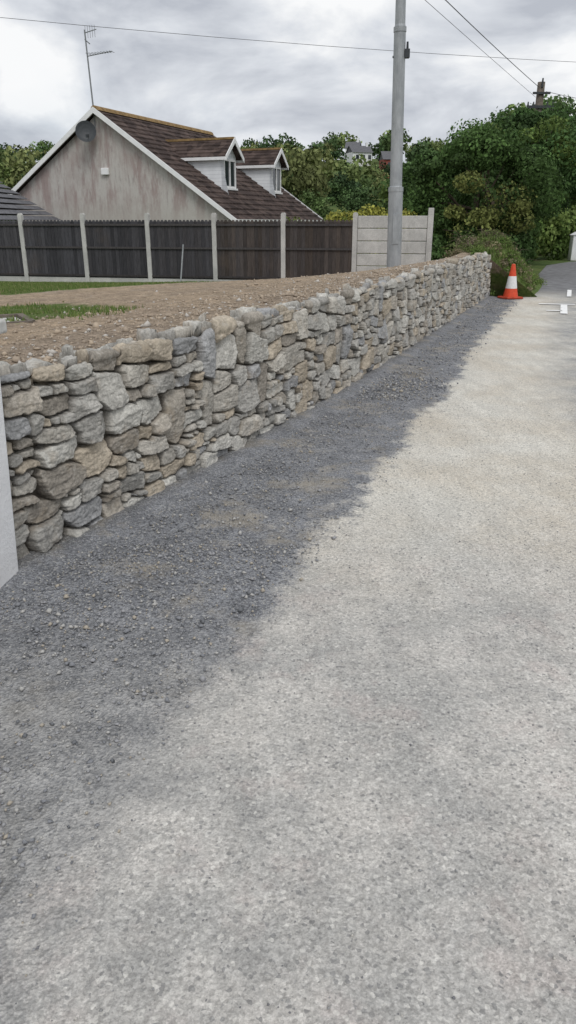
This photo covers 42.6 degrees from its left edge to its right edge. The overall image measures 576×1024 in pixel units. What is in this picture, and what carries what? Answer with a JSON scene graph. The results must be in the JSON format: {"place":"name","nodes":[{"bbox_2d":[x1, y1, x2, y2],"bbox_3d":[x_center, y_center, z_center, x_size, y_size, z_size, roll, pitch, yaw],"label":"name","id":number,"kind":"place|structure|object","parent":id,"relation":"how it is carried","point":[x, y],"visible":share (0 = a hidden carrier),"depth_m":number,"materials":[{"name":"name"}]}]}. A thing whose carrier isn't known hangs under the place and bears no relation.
{"place":"outdoors","nodes":[
{"label":"outdoors","id":0,"kind":"place"},
{"bbox_2d":[0,280,216,321],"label":"lawn grass","id":1,"kind":"structure","parent":0,"point":[16,286],"depth_m":12.94,"materials":[{"name":"green plant"}]},
{"bbox_2d":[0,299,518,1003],"bbox_3d":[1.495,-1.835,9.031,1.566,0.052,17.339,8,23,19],"label":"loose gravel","id":2,"kind":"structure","parent":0,"point":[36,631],"depth_m":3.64,"materials":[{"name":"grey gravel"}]},
{"bbox_2d":[0,241,541,375],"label":"soil bank lawn","id":3,"kind":"structure","parent":0,"point":[108,296],"depth_m":8.48,"materials":[{"name":"brown soil"}]},
{"bbox_2d":[0,313,35,322],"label":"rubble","id":4,"kind":"object","parent":3,"relation":"on","point":[19,316],"visible":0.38,"depth_m":6.64,"materials":[{"name":"stone"}]},
{"bbox_2d":[0,255,471,375],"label":"soil clods","id":5,"kind":"object","parent":3,"relation":"on","point":[95,325],"visible":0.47,"depth_m":6.60,"materials":[{"name":"brown soil"}]},
{"bbox_2d":[356,208,433,271],"bbox_3d":[2.767,-6.730,19.365,1.935,2.280,0.140,4,22,11],"label":"concrete panel fence","id":6,"kind":"object","parent":3,"relation":"on","point":[371,240],"visible":0.54,"depth_m":19.21,"materials":[{"name":"grey concrete"}]},
{"bbox_2d":[385,0,409,267],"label":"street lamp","id":7,"kind":"object","parent":3,"relation":"on","point":[401,52],"visible":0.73,"depth_m":14.10,"materials":[{"name":"metal"}]},
{"bbox_2d":[442,227,545,285],"bbox_3d":[4.903,-6.185,18.019,2.481,1.436,2.046,0,21,0],"label":"bramble heap","id":8,"kind":"object","parent":3,"relation":"on","point":[459,247],"visible":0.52,"depth_m":17.62,"materials":[{"name":"green plant"}]},
{"bbox_2d":[468,231,546,296],"bbox_3d":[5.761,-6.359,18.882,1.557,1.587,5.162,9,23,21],"label":"verge weeds","id":9,"kind":"object","parent":3,"relation":"on","point":[532,275],"visible":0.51,"depth_m":17.53,"materials":[{"name":"green plant"}]},
{"bbox_2d":[0,261,575,1023],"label":"road","id":10,"kind":"structure","parent":0,"point":[516,375],"depth_m":2.50,"materials":[{"name":"grey gravel"}]},
{"bbox_2d":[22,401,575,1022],"bbox_3d":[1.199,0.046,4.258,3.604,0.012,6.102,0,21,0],"label":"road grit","id":11,"kind":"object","parent":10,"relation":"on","point":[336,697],"visible":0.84,"depth_m":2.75,"materials":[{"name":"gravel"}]},
{"bbox_2d":[497,264,522,298],"bbox_3d":[5.000,-5.151,16.509,0.425,0.735,0.420,-6,22,-16],"label":"traffic cone","id":12,"kind":"object","parent":10,"relation":"on","point":[510,292],"visible":1,"depth_m":16.45,"materials":[{"name":"plastic"}]},
{"bbox_2d":[539,290,574,313],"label":"road marking","id":13,"kind":"object","parent":10,"relation":"on","point":[563,309],"visible":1,"depth_m":14.78,"materials":[{"name":"paint"}]},
{"bbox_2d":[0,0,575,162],"label":"sky","id":14,"kind":"structure","parent":0,"point":[238,88],"materials":[{"name":"grey"}]},
{"bbox_2d":[9,159,573,274],"bbox_3d":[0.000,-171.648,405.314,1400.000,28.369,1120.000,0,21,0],"label":"ground","id":15,"kind":"structure","parent":0,"point":[538,266],"depth_m":35.42,"materials":[{"name":"green plant"}]},
{"bbox_2d":[0,382,17,587],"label":"white rendered wall","id":16,"kind":"structure","parent":15,"relation":"on","point":[8,562],"depth_m":3.42,"materials":[{"name":"white paint"}]},
{"bbox_2d":[0,319,6,333],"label":"coping","id":17,"kind":"object","parent":16,"relation":"on","point":[3,327],"visible":1,"depth_m":3.19,"materials":[{"name":"concrete"}]},
{"bbox_2d":[0,182,60,221],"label":"outbuilding","id":18,"kind":"structure","parent":15,"relation":"on","point":[10,208],"depth_m":26.91,"materials":[{"name":"grey tile"}]},
{"bbox_2d":[11,25,322,221],"bbox_3d":[-4.979,-14.578,31.526,10.520,8.940,10.000,8,23,21],"label":"bungalow","id":19,"kind":"object","parent":15,"relation":"on","point":[95,163],"visible":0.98,"depth_m":28.50,"materials":[{"name":"grey paint"}]},
{"bbox_2d":[0,212,357,282],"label":"timber fence","id":20,"kind":"object","parent":15,"relation":"on","point":[83,249],"visible":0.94,"depth_m":20.49,"materials":[{"name":"wood"}]},
{"bbox_2d":[180,244,183,281],"bbox_3d":[-2.860,-6.620,19.907,0.195,1.106,0.038,-17,27,-37],"label":"garden stake","id":21,"kind":"object","parent":15,"relation":"on","point":[182,262],"visible":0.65,"depth_m":19.87,"materials":[{"name":"metal"}]},
{"bbox_2d":[0,252,491,559],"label":"dry stone wall","id":22,"kind":"structure","parent":15,"relation":"on","point":[105,430],"depth_m":4.81,"materials":[{"name":"grey stone"}]},
{"bbox_2d":[0,128,563,228],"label":"distant woodland","id":23,"kind":"object","parent":15,"relation":"on","point":[307,181],"visible":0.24,"depth_m":143.92,"materials":[{"name":"green plant"}]},
{"bbox_2d":[286,204,417,253],"bbox_3d":[1.885,-8.885,24.151,5.072,2.196,1.786,5,22,13],"label":"garden hedge","id":24,"kind":"object","parent":15,"relation":"on","point":[336,216],"visible":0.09,"depth_m":23.52,"materials":[{"name":"green plant"}]},
{"bbox_2d":[346,152,371,166],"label":"walls","id":25,"kind":"structure","parent":15,"relation":"on","point":[350,155],"depth_m":248.94,"materials":[{"name":"white paint"}]},
{"bbox_2d":[345,145,372,153],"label":"roof","id":26,"kind":"structure","parent":25,"relation":"on","point":[351,148],"depth_m":248.91,"materials":[{"name":"grey tile"}]},
{"bbox_2d":[379,159,390,178],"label":"walls","id":27,"kind":"structure","parent":15,"relation":"on","point":[385,160],"depth_m":203.87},
{"bbox_2d":[378,151,390,160],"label":"roof","id":28,"kind":"structure","parent":27,"relation":"on","point":[384,155],"depth_m":204.80,"materials":[{"name":"grey tile"}]},
{"bbox_2d":[377,150,470,241],"bbox_3d":[6.111,-13.147,32.550,4.744,5.061,4.945,0,21,0],"label":"sycamore tree","id":29,"kind":"object","parent":15,"relation":"on","point":[422,159],"visible":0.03,"depth_m":31.65,"materials":[{"name":"green plant"}]},
{"bbox_2d":[423,227,539,265],"bbox_3d":[6.122,-8.023,23.081,5.198,1.649,2.440,-12,25,-29],"label":"roadside hedge","id":30,"kind":"object","parent":15,"relation":"on","point":[435,253],"visible":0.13,"depth_m":22.42,"materials":[{"name":"green plant"}]},
{"bbox_2d":[402,118,571,257],"bbox_3d":[6.417,-9.835,23.588,5.056,4.938,4.872,18,28,39],"label":"hawthorn tree","id":31,"kind":"object","parent":15,"relation":"on","point":[515,203],"visible":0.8,"depth_m":22.56,"materials":[{"name":"green plant"}]},
{"bbox_2d":[444,102,575,224],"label":"hawthorn tree","id":32,"kind":"object","parent":15,"relation":"on","point":[555,136],"visible":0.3,"depth_m":27.30,"materials":[{"name":"green plant"}]},
{"bbox_2d":[486,94,575,255],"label":"ash tree","id":33,"kind":"object","parent":15,"relation":"on","point":[559,101],"visible":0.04,"depth_m":36.11,"materials":[{"name":"green plant"}]},
{"bbox_2d":[526,228,542,263],"bbox_3d":[9.291,-11.125,30.947,2.316,1.616,4.427,13,25,30],"label":"roadside hedge","id":34,"kind":"object","parent":15,"relation":"on","point":[537,237],"visible":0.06,"depth_m":30.77,"materials":[{"name":"green plant"}]},
{"bbox_2d":[522,78,553,226],"bbox_3d":[10.200,-13.971,31.031,1.100,7.370,0.401,0,21,0],"label":"telegraph pole","id":35,"kind":"object","parent":15,"relation":"on","point":[539,93],"visible":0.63,"depth_m":29.84,"materials":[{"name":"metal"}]},
{"bbox_2d":[0,0,573,113],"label":"overhead cables","id":36,"kind":"object","parent":35,"relation":"attached to","point":[363,48],"visible":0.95,"depth_m":19.86,"materials":[{"name":"black rubber"}]},
{"bbox_2d":[531,205,575,260],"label":"hedgerow","id":37,"kind":"object","parent":15,"relation":"on","point":[556,232],"visible":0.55,"depth_m":34.18,"materials":[{"name":"green plant"}]},
{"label":"walls","id":38,"kind":"object","parent":15,"relation":"on","visible":0},
{"bbox_2d":[345,142,360,147],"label":"roof","id":39,"kind":"structure","parent":38,"relation":"on","point":[347,144],"depth_m":271.12,"materials":[{"name":"grey tile"}]},
{"bbox_2d":[567,232,575,260],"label":"gate pillar","id":40,"kind":"structure","parent":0,"point":[572,251],"depth_m":33.98,"materials":[{"name":"white paint"}]}
]}

